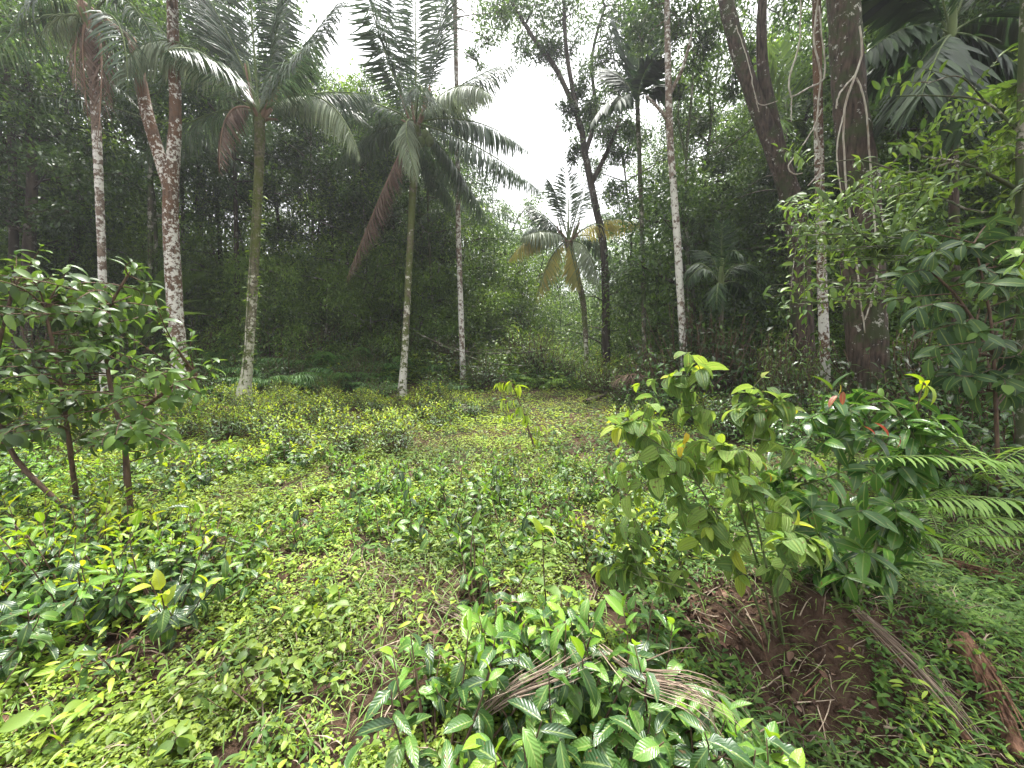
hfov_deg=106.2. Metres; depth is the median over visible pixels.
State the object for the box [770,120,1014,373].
forest tree
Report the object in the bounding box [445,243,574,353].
forest tree
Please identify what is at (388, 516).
weed
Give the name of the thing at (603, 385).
shrub
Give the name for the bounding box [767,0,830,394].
vine wrapped tree
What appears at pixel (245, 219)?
forest tree
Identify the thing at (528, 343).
shrub
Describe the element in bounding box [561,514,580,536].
weed
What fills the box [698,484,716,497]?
weed
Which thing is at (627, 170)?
forest tree
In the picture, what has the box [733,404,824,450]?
shrub
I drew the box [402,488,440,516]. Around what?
weed
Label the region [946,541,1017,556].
twig
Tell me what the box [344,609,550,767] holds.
tea bush
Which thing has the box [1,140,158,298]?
forest tree
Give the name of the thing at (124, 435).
leafy shrub
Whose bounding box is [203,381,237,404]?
tea bush
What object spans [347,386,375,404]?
tea bush
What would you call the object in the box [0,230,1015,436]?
slope undergrowth
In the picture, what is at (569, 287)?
forest tree
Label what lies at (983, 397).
shrub
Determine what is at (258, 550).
weed
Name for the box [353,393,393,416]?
tea bush
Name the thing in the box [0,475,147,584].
tea bush
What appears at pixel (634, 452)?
tea bush
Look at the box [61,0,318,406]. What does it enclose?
forked tree
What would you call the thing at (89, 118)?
forest tree
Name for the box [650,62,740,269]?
forest tree
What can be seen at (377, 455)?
weed
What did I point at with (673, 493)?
tea bush
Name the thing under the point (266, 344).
shrub
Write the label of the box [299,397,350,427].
tea bush
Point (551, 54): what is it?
leaning forest tree
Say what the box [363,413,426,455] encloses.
tea bush
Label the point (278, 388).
shrub
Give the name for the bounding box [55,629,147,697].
weed
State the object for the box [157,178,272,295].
forest tree
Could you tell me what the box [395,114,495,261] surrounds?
forest tree
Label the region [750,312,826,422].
shrub
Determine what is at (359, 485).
tea bush
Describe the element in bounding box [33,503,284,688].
tea bush
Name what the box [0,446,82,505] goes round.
tea bush
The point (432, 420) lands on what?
tea bush
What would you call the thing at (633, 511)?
weed
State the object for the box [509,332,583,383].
shrub
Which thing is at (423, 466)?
tea bush
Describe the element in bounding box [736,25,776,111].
hanging vine
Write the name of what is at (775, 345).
shrub
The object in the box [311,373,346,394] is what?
shrub
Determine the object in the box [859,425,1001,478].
shrub
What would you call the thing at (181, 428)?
tea bush
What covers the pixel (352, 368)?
shrub
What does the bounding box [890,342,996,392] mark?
shrub
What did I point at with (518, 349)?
shrub
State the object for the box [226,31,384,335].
forest tree
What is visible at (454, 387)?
fern
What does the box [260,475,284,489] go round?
weed
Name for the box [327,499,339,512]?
weed
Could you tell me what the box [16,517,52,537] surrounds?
weed
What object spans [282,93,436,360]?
forest tree
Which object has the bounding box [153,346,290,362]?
fern
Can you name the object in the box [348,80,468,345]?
forest tree
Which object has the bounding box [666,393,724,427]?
tea bush
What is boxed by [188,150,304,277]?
forest tree
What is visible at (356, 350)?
fern
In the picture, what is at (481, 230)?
forest tree
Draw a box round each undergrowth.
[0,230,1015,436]
[0,400,1023,767]
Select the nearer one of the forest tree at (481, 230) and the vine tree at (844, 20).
the vine tree at (844, 20)
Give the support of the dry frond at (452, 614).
on the ground at (816, 611)
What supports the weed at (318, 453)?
on the ground at (816, 611)
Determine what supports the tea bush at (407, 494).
on the ground at (816, 611)
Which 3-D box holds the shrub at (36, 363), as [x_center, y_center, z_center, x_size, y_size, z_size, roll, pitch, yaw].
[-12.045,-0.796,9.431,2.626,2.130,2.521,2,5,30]
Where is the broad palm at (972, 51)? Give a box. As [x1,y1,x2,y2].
[861,0,1019,365]
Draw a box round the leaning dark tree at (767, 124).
[630,0,817,389]
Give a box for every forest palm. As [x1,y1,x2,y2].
[0,52,251,355]
[392,172,520,358]
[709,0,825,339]
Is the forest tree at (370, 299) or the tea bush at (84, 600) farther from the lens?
the forest tree at (370, 299)
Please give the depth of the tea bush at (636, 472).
3.89 m
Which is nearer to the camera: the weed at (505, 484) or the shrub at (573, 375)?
the weed at (505, 484)
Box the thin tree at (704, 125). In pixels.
[671,5,750,335]
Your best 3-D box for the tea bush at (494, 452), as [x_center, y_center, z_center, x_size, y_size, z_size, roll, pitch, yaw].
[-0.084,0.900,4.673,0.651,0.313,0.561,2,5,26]
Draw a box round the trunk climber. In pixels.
[237,186,267,382]
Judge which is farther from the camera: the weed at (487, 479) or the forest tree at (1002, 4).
the forest tree at (1002, 4)
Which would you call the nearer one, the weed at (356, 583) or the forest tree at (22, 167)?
the weed at (356, 583)
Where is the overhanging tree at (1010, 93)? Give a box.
[761,0,1023,475]
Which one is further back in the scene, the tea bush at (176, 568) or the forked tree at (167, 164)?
the forked tree at (167, 164)
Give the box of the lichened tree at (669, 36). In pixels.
[611,0,739,375]
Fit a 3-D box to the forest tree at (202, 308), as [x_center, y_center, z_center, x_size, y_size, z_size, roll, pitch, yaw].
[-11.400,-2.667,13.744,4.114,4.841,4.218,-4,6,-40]
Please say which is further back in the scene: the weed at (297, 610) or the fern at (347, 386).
the fern at (347, 386)
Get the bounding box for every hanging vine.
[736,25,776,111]
[788,0,825,121]
[788,108,821,174]
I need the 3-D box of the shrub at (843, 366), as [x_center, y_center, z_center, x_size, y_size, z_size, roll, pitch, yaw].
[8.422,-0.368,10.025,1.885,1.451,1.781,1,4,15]
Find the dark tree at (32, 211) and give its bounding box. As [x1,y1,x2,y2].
[0,11,161,351]
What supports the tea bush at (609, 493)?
on the ground at (816, 611)
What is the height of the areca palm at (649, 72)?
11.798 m
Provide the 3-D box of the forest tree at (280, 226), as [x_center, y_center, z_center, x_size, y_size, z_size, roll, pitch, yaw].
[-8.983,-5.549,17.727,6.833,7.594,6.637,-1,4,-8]
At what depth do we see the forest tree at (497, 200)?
39.06 m
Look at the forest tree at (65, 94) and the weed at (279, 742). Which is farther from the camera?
the forest tree at (65, 94)
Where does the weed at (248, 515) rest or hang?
on the ground at (816, 611)
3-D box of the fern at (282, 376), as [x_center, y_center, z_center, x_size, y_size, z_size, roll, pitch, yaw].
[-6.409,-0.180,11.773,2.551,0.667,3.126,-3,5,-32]
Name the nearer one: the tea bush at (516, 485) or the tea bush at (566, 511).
the tea bush at (566, 511)
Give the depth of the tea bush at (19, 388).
7.82 m
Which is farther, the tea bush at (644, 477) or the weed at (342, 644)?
the tea bush at (644, 477)
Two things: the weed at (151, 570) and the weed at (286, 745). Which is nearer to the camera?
the weed at (286, 745)
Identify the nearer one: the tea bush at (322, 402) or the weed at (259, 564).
the weed at (259, 564)
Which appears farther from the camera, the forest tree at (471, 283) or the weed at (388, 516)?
the forest tree at (471, 283)
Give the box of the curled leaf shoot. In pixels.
[904,374,936,439]
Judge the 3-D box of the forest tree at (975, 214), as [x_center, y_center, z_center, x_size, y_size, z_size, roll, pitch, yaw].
[12.339,-4.275,11.786,6.529,7.852,6.721,2,5,28]
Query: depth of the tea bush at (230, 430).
6.04 m
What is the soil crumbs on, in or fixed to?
on the ground at (816, 611)
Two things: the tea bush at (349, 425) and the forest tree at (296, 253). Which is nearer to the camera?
the tea bush at (349, 425)
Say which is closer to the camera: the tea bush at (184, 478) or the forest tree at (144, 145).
the tea bush at (184, 478)
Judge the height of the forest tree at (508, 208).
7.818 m
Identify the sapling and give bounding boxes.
[494,379,556,450]
[878,203,1023,486]
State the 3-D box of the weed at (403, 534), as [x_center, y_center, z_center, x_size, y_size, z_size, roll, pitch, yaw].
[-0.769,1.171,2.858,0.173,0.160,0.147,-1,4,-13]
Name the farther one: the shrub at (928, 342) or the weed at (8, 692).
the shrub at (928, 342)
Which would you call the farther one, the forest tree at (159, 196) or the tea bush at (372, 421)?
the forest tree at (159, 196)
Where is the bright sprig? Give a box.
[998,241,1023,278]
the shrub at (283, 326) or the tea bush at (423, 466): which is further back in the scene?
the shrub at (283, 326)
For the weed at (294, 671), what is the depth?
1.66 m
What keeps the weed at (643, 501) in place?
on the ground at (816, 611)
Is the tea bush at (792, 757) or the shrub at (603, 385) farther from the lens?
the shrub at (603, 385)
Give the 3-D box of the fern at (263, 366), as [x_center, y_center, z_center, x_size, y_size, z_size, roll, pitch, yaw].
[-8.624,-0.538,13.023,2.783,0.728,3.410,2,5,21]
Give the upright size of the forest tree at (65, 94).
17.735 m
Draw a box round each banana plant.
[0,257,89,328]
[0,275,137,354]
[77,283,204,354]
[92,269,219,351]
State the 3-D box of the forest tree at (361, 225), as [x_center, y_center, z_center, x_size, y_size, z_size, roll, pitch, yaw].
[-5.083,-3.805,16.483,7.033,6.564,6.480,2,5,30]
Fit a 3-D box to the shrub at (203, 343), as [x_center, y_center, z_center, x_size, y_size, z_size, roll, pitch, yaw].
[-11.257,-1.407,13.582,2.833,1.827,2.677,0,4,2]
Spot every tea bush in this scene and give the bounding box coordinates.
[0,436,93,469]
[0,442,36,465]
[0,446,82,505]
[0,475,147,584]
[0,476,60,523]
[0,477,121,537]
[0,481,212,600]
[0,498,156,630]
[0,500,210,632]
[0,602,77,682]
[3,382,39,399]
[3,393,67,417]
[5,398,34,419]
[8,407,77,452]
[21,380,69,396]
[27,390,76,408]
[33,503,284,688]
[37,457,167,498]
[39,398,109,425]
[47,386,96,404]
[62,489,230,555]
[70,417,135,448]
[74,445,183,476]
[81,409,126,432]
[84,402,150,424]
[93,503,286,612]
[131,393,171,416]
[135,436,268,497]
[150,408,205,437]
[150,438,247,472]
[154,398,218,425]
[168,393,212,416]
[183,394,219,408]
[188,403,260,440]
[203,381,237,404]
[204,404,254,428]
[210,393,255,416]
[220,381,264,400]
[222,389,265,408]
[233,429,336,476]
[235,394,296,426]
[240,402,304,439]
[249,413,317,451]
[258,389,308,417]
[259,390,295,409]
[272,384,308,404]
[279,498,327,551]
[299,391,345,417]
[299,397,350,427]
[307,386,348,409]
[311,419,378,458]
[317,405,368,438]
[318,387,349,404]
[326,445,368,479]
[328,446,372,478]
[338,493,373,531]
[343,459,399,508]
[344,458,401,501]
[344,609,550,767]
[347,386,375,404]
[347,494,432,557]
[350,388,384,409]
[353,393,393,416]
[354,464,384,493]
[359,406,419,436]
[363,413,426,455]
[380,403,420,425]
[381,456,410,480]
[391,463,425,503]
[391,478,435,526]
[397,482,446,516]
[399,389,442,417]
[409,479,489,556]
[412,380,448,403]
[413,400,465,428]
[413,445,458,486]
[414,594,592,727]
[415,457,453,488]
[420,461,495,504]
[428,474,495,526]
[437,390,467,410]
[450,393,489,417]
[450,510,544,624]
[453,670,656,767]
[461,488,541,563]
[469,447,514,492]
[471,595,604,725]
[475,445,529,472]
[476,601,674,767]
[480,465,521,517]
[480,466,555,512]
[486,456,511,493]
[493,463,547,505]
[500,481,540,536]
[503,456,530,487]
[515,586,711,731]
[531,487,565,538]
[533,590,765,767]
[536,463,602,505]
[537,450,600,487]
[538,429,561,452]
[544,499,580,546]
[546,447,569,468]
[550,444,579,479]
[553,471,588,510]
[562,500,673,581]
[570,475,604,504]
[583,449,645,486]
[591,451,626,492]
[594,465,643,506]
[602,401,655,436]
[611,496,703,568]
[614,466,677,502]
[616,447,638,473]
[626,459,646,491]
[637,698,813,767]
[640,497,691,543]
[649,479,694,497]
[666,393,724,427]
[668,473,696,492]
[674,485,720,508]
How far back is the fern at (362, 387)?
10.84 m
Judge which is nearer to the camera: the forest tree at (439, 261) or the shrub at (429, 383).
the shrub at (429, 383)
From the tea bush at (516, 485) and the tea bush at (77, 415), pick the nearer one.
the tea bush at (516, 485)
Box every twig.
[745,670,797,700]
[794,657,833,690]
[883,680,944,729]
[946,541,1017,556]
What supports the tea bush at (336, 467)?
on the ground at (816, 611)
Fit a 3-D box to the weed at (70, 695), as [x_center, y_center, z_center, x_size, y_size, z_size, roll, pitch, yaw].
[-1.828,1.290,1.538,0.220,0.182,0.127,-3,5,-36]
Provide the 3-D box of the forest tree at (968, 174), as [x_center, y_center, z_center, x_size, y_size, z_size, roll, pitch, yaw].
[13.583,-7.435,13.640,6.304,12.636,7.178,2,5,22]
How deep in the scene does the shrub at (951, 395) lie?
5.73 m
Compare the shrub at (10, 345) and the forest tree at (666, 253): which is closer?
the shrub at (10, 345)
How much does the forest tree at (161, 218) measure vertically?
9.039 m
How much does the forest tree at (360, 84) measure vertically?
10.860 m
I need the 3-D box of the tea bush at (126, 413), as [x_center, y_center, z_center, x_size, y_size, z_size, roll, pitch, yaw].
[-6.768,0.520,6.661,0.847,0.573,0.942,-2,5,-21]
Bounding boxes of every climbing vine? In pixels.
[807,0,825,300]
[835,25,878,332]
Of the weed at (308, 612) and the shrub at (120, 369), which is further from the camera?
the shrub at (120, 369)
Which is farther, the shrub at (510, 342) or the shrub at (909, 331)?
the shrub at (510, 342)
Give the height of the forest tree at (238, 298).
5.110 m
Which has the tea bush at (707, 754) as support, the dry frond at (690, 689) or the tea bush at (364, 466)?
the dry frond at (690, 689)
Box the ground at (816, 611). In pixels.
[0,285,1023,767]
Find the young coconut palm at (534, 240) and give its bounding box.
[509,163,639,374]
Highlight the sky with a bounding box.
[2,0,971,304]
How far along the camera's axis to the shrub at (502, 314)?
16.53 m
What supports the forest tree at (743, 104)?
on the ground at (816, 611)
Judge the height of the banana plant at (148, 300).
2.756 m
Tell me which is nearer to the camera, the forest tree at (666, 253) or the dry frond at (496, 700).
the dry frond at (496, 700)
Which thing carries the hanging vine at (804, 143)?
hanging from the vine tree at (844, 20)
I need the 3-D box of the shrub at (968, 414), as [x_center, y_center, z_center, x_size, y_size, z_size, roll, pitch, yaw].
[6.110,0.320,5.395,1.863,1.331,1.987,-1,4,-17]
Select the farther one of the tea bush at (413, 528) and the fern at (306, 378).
the fern at (306, 378)
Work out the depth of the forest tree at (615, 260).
21.70 m
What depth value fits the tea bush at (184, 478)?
3.94 m
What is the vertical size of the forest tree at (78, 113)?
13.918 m
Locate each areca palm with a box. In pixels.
[586,0,689,371]
[629,210,683,360]
[674,217,770,384]
[745,27,827,351]
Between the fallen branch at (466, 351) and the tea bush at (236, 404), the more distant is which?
the fallen branch at (466, 351)
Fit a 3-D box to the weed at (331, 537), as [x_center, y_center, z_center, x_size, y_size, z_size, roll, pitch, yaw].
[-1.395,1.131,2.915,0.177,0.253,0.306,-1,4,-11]
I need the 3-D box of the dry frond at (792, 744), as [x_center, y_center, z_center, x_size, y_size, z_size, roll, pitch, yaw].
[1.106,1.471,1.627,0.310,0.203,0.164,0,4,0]
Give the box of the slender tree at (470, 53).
[424,0,518,386]
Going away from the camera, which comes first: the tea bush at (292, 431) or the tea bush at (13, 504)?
the tea bush at (13, 504)
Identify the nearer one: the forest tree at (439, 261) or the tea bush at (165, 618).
the tea bush at (165, 618)
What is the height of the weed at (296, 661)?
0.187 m
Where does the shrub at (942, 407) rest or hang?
on the ground at (816, 611)
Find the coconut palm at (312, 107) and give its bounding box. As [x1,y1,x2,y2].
[112,0,379,405]
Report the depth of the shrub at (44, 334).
12.76 m
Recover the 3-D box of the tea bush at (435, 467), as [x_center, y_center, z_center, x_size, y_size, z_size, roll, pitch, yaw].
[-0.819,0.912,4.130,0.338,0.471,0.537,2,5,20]
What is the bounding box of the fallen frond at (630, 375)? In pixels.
[610,373,649,389]
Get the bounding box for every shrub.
[0,243,225,512]
[0,310,86,386]
[0,330,48,387]
[17,341,118,388]
[35,297,55,345]
[35,322,72,343]
[35,322,98,362]
[54,322,169,383]
[96,367,166,400]
[97,317,164,355]
[130,362,171,385]
[137,320,232,359]
[152,330,224,361]
[157,346,223,381]
[187,305,241,335]
[193,367,236,397]
[206,304,289,348]
[216,351,264,382]
[228,323,308,369]
[230,322,295,356]
[258,347,319,390]
[262,377,297,401]
[263,309,318,338]
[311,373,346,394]
[327,347,384,390]
[360,377,394,399]
[365,298,447,341]
[365,326,427,374]
[379,326,433,358]
[398,306,449,348]
[412,370,450,396]
[418,333,474,382]
[436,330,485,362]
[463,347,510,389]
[465,274,525,347]
[487,303,537,346]
[488,327,538,361]
[494,322,564,379]
[503,333,556,355]
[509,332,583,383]
[517,349,564,383]
[557,360,599,389]
[576,349,635,394]
[601,345,657,389]
[606,377,646,408]
[608,344,738,411]
[625,393,669,418]
[626,294,761,401]
[632,376,675,409]
[645,308,804,406]
[669,400,725,425]
[692,381,738,409]
[694,334,792,396]
[700,391,762,439]
[703,325,838,402]
[716,388,784,421]
[729,361,830,405]
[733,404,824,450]
[741,327,817,373]
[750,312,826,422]
[750,372,966,606]
[757,353,845,421]
[777,300,846,367]
[787,391,882,429]
[794,381,915,450]
[814,312,1004,422]
[816,342,846,394]
[828,389,956,437]
[842,339,949,386]
[851,362,1014,445]
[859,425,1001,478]
[889,298,1015,427]
[889,314,950,361]
[889,319,1008,374]
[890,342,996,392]
[897,291,1015,362]
[925,403,1022,468]
[931,444,1023,510]
[942,362,1015,441]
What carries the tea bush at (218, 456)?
on the ground at (816, 611)
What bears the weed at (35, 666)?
on the ground at (816, 611)
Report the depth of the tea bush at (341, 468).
4.27 m
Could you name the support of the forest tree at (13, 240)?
on the ground at (816, 611)
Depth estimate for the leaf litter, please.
2.00 m
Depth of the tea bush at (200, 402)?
8.43 m
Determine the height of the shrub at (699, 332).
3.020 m
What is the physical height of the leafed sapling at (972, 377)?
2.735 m
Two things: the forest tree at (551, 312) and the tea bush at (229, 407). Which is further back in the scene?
the forest tree at (551, 312)
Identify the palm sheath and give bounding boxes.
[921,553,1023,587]
[950,630,1023,758]
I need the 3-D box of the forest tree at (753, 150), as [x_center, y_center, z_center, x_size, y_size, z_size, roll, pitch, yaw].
[8.452,-3.504,10.665,5.702,7.560,4.373,-2,5,-21]
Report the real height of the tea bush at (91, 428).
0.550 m
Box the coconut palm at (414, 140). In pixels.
[316,0,544,395]
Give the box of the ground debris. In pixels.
[5,447,1023,767]
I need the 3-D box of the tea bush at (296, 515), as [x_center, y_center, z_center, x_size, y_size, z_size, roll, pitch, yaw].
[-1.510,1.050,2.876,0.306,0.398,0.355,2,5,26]
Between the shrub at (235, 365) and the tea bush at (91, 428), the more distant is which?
the shrub at (235, 365)
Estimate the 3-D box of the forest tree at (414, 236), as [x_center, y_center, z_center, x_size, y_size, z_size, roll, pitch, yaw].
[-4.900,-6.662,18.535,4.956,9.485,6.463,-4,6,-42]
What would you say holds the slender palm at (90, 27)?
on the ground at (816, 611)
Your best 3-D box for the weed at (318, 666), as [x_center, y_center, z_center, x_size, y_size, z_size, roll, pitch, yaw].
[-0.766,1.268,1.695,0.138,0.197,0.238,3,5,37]
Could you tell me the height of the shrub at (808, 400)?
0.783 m
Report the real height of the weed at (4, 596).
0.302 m
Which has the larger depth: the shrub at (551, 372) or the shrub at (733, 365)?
the shrub at (551, 372)
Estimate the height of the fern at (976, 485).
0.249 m
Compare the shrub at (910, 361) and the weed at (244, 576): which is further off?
the shrub at (910, 361)
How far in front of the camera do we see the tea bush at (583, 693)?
1.47 m
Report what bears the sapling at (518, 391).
on the ground at (816, 611)
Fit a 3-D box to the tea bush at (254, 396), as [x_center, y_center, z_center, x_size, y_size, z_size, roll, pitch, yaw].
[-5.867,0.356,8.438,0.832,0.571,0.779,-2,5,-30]
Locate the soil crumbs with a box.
[1,497,1023,767]
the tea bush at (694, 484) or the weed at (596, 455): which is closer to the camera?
the tea bush at (694, 484)
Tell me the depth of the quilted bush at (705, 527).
1.93 m
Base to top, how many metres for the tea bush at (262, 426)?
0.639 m
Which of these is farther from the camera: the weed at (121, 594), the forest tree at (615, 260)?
the forest tree at (615, 260)
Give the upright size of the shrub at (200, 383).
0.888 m
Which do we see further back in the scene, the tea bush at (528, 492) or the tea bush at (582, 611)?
the tea bush at (528, 492)
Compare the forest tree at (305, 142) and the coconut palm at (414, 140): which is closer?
the coconut palm at (414, 140)
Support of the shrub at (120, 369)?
on the ground at (816, 611)
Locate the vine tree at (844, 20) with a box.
[782,0,893,405]
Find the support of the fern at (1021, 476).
on the ground at (816, 611)
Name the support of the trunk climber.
attached to the coconut palm at (312, 107)
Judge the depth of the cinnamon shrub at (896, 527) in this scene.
2.09 m
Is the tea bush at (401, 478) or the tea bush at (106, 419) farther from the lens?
the tea bush at (106, 419)
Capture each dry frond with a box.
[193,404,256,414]
[424,588,515,650]
[472,631,601,718]
[598,644,768,766]
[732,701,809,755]
[851,606,983,750]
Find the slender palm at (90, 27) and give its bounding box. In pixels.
[0,0,161,404]
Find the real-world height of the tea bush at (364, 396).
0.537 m
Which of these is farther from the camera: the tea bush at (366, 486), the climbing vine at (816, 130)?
the climbing vine at (816, 130)
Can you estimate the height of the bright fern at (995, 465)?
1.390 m
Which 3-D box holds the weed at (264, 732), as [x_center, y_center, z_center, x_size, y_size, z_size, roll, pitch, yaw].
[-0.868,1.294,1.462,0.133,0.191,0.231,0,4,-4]
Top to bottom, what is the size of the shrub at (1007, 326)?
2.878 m
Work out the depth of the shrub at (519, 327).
16.52 m
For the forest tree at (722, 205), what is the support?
on the ground at (816, 611)
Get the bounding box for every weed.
[0,574,23,631]
[0,652,34,711]
[0,692,96,756]
[0,694,19,727]
[3,661,46,694]
[6,577,57,601]
[9,675,89,737]
[16,497,46,517]
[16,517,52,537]
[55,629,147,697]
[80,575,150,628]
[101,623,153,678]
[137,553,164,595]
[145,706,203,767]
[185,681,221,716]
[202,656,279,726]
[224,631,264,674]
[228,561,275,597]
[231,544,273,586]
[234,542,269,571]
[234,560,267,593]
[246,502,273,528]
[247,712,290,752]
[250,693,302,754]
[252,653,304,692]
[254,662,298,702]
[256,602,285,631]
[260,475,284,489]
[269,507,284,524]
[270,549,288,569]
[270,668,297,703]
[270,707,319,767]
[281,601,317,624]
[282,582,318,618]
[291,615,314,637]
[296,605,322,639]
[303,566,364,610]
[304,645,356,696]
[307,610,364,671]
[309,484,337,500]
[314,584,359,633]
[315,444,330,462]
[315,511,340,544]
[318,606,353,642]
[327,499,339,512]
[372,444,388,459]
[379,507,399,527]
[394,537,411,553]
[396,532,419,543]
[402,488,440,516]
[410,490,450,518]
[445,520,470,563]
[462,480,483,513]
[473,477,490,489]
[477,509,495,528]
[481,550,498,566]
[501,477,513,495]
[504,533,518,539]
[513,477,536,504]
[527,517,561,610]
[535,463,562,485]
[548,487,582,515]
[557,529,586,553]
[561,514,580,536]
[592,446,613,462]
[615,508,639,522]
[633,492,651,514]
[648,527,676,571]
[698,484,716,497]
[715,491,734,514]
[720,511,741,532]
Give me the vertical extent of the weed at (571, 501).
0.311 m
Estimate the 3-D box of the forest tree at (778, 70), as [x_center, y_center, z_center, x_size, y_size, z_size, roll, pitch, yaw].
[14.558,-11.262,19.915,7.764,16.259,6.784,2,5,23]
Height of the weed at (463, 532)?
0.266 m
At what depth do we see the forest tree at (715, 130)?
13.57 m
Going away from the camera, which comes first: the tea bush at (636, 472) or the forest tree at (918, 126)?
the tea bush at (636, 472)
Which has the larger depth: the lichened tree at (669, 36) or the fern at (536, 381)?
the fern at (536, 381)
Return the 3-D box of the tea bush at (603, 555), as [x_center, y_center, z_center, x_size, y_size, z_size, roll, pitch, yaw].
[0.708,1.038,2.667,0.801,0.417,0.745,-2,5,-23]
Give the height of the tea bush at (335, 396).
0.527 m
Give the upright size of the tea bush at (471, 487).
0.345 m
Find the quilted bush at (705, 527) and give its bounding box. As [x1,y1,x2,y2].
[591,351,832,651]
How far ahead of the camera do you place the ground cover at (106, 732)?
1.95 m
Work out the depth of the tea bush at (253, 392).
9.23 m
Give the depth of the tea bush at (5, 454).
4.76 m
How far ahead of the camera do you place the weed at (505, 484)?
3.76 m
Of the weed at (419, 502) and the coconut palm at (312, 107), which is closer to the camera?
the weed at (419, 502)
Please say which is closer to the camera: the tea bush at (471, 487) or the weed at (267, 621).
the weed at (267, 621)
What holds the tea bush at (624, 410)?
on the ground at (816, 611)
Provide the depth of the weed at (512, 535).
2.84 m
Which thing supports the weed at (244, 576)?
on the ground at (816, 611)
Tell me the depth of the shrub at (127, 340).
13.04 m
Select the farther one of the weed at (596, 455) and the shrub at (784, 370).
the shrub at (784, 370)
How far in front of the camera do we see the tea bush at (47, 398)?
7.57 m
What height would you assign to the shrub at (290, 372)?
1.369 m
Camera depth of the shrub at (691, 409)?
6.82 m
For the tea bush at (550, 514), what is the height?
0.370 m
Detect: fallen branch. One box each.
[412,340,551,366]
[416,332,556,353]
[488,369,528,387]
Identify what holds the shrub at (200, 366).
on the ground at (816, 611)
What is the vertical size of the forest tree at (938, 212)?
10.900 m
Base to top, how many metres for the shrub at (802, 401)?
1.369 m
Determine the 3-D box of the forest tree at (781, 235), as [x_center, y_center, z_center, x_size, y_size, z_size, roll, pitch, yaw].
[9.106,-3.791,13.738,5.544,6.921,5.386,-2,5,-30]
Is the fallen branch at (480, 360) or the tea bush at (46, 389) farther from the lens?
the fallen branch at (480, 360)
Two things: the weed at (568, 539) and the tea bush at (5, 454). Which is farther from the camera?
the tea bush at (5, 454)
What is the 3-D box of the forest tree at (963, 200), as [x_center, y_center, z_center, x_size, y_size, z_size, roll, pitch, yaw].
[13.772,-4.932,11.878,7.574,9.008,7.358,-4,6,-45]
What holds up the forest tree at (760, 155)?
on the ground at (816, 611)
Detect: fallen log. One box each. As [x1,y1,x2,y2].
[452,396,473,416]
[583,387,627,403]
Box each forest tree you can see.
[0,0,76,277]
[0,0,129,280]
[0,0,139,351]
[0,0,144,325]
[0,0,202,254]
[0,1,60,214]
[0,2,166,331]
[0,161,162,331]
[0,245,130,349]
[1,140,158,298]
[15,0,164,262]
[21,0,250,333]
[24,52,201,266]
[36,243,187,358]
[45,173,146,255]
[58,230,243,334]
[84,0,252,334]
[91,0,303,320]
[106,81,284,321]
[109,144,216,291]
[109,166,231,296]
[115,229,259,366]
[122,98,275,298]
[142,0,330,348]
[144,212,297,347]
[155,163,328,337]
[156,23,327,328]
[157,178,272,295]
[179,31,332,322]
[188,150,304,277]
[194,247,336,358]
[196,175,304,318]
[212,224,367,356]
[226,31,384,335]
[243,152,378,336]
[244,60,390,322]
[257,44,345,249]
[257,258,378,368]
[260,228,345,319]
[263,224,415,370]
[274,144,398,328]
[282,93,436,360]
[288,118,407,268]
[291,119,417,310]
[297,235,435,368]
[305,78,446,330]
[310,56,454,347]
[317,134,444,311]
[317,199,489,338]
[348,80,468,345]
[354,177,451,320]
[358,211,514,356]
[363,264,467,367]
[366,55,493,360]
[386,174,514,309]
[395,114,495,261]
[395,214,518,356]
[399,156,513,302]
[403,190,532,328]
[411,282,528,368]
[425,220,538,339]
[431,152,492,264]
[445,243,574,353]
[468,0,708,371]
[469,220,558,339]
[472,182,513,257]
[473,189,555,313]
[495,199,562,324]
[511,245,594,348]
[518,244,601,348]
[521,248,580,340]
[534,242,578,319]
[539,249,570,332]
[541,245,654,361]
[547,230,592,325]
[570,235,623,319]
[572,96,688,353]
[572,236,677,344]
[574,217,627,329]
[587,208,634,285]
[593,156,787,379]
[593,165,843,390]
[598,210,667,323]
[607,91,712,307]
[616,0,796,349]
[625,163,662,263]
[627,161,790,367]
[628,107,806,341]
[639,175,742,337]
[646,204,780,340]
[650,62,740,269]
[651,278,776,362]
[666,241,834,364]
[684,100,874,343]
[693,92,803,211]
[695,121,940,373]
[698,2,942,369]
[699,174,842,339]
[700,88,830,272]
[713,16,890,255]
[718,0,874,184]
[744,177,891,342]
[755,0,1019,328]
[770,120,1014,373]
[773,0,1018,340]
[773,276,966,391]
[780,6,906,135]
[780,128,1015,344]
[802,0,1018,364]
[802,2,1015,346]
[804,0,1016,275]
[812,5,1016,304]
[821,1,1017,291]
[826,100,1015,339]
[882,0,1017,242]
[890,0,1019,125]
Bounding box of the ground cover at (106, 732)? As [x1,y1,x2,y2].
[0,378,1023,767]
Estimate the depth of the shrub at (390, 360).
13.20 m
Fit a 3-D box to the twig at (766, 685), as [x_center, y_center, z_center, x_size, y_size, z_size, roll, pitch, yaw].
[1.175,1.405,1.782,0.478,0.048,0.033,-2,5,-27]
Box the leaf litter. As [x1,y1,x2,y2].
[1,424,1023,767]
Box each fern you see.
[111,353,217,369]
[141,336,237,349]
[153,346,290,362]
[171,386,236,397]
[192,357,280,373]
[213,372,316,389]
[222,358,345,375]
[256,366,335,388]
[258,351,372,370]
[287,365,383,386]
[298,377,358,390]
[300,347,400,370]
[307,368,399,382]
[348,381,397,391]
[366,356,447,378]
[419,380,469,390]
[479,369,524,379]
[514,375,565,389]
[845,472,1010,521]
[854,409,1023,532]
[867,428,972,452]
[875,451,1023,498]
[910,501,1023,563]
[940,437,1015,464]
[946,476,1023,515]
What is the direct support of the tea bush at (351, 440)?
on the ground at (816, 611)

